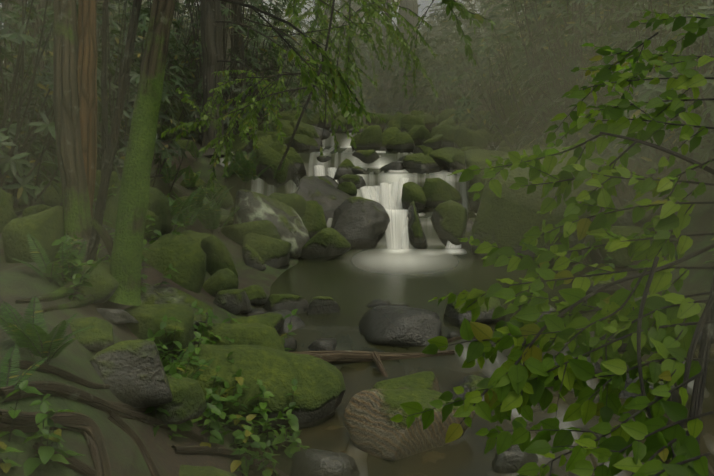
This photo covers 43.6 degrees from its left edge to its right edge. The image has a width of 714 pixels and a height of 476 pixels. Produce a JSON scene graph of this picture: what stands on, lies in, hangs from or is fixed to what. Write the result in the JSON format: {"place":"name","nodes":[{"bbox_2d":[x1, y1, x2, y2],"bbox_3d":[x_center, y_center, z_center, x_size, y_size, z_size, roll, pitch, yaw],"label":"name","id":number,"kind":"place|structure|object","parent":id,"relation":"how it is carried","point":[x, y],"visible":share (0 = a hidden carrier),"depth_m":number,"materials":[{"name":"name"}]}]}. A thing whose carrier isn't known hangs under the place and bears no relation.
{"place":"outdoors","nodes":[
{"label":"outdoors","id":0,"kind":"place"},
{"bbox_2d":[0,82,713,475],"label":"ground","id":1,"kind":"structure","parent":0,"point":[160,446],"depth_m":6.17,"materials":[{"name":"brown soil"}]},
{"bbox_2d":[15,0,175,312],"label":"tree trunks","id":2,"kind":"object","parent":1,"relation":"on","point":[153,57],"visible":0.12,"depth_m":6.97,"materials":[{"name":"moss"},{"name":"bark"}]},
{"bbox_2d":[77,0,97,218],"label":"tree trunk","id":3,"kind":"object","parent":2,"relation":"on","point":[90,77],"depth_m":7.73,"materials":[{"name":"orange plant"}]},
{"bbox_2d":[0,359,288,475],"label":"surface roots","id":4,"kind":"object","parent":1,"relation":"on","point":[116,407],"depth_m":4.73,"materials":[{"name":"brown plant"}]},
{"bbox_2d":[0,118,559,389],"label":"ferns","id":5,"kind":"object","parent":1,"relation":"on","point":[208,215],"visible":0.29,"depth_m":6.58,"materials":[{"name":"green plant"}]},
{"bbox_2d":[2,0,653,116],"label":"trunks","id":6,"kind":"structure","parent":1,"relation":"on","point":[407,18],"depth_m":26.99,"materials":[{"name":"grey plant"}]},
{"bbox_2d":[0,75,713,475],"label":"boulders","id":7,"kind":"object","parent":1,"relation":"on","point":[324,195],"visible":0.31,"depth_m":8.78,"materials":[{"name":"green stone"}]},
{"bbox_2d":[0,0,713,203],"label":"forest","id":8,"kind":"object","parent":1,"relation":"on","point":[51,166],"visible":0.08,"depth_m":14.67,"materials":[{"name":"green plant"}]},
{"bbox_2d":[0,0,713,260],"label":"trees","id":9,"kind":"object","parent":1,"relation":"on","point":[209,42],"visible":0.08,"depth_m":13.66,"materials":[{"name":"plant"}]},
{"bbox_2d":[161,0,495,191],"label":"boughs leaves","id":10,"kind":"object","parent":9,"relation":"attached to","point":[327,67],"visible":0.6,"depth_m":13.36,"materials":[{"name":"green plant"}]},
{"bbox_2d":[0,128,713,475],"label":"plants","id":11,"kind":"object","parent":1,"relation":"on","point":[215,424],"depth_m":6.35,"materials":[{"name":"green plant"}]},
{"bbox_2d":[390,9,713,475],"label":"leafy branches","id":12,"kind":"object","parent":1,"relation":"on","point":[509,385],"depth_m":3.00,"materials":[{"name":"green plant"}]},
{"bbox_2d":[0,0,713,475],"label":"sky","id":13,"kind":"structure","parent":0,"point":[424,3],"materials":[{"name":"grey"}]},
{"bbox_2d":[219,120,713,475],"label":"stream water","id":14,"kind":"structure","parent":0,"point":[421,263],"depth_m":8.61,"materials":[{"name":"grey liquid"}]},
{"bbox_2d":[290,336,475,376],"bbox_3d":[0.130,1.058,7.792,1.974,0.324,0.426,-1,8,-5],"label":"fallen log","id":15,"kind":"object","parent":14,"relation":"on","point":[340,356],"visible":0.48,"depth_m":7.88,"materials":[{"name":"brown wood"}]},
{"bbox_2d":[315,151,460,248],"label":"waterfalls","id":16,"kind":"object","parent":14,"relation":"on","point":[399,238],"visible":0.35,"depth_m":14.10,"materials":[{"name":"white liquid"}]}
]}

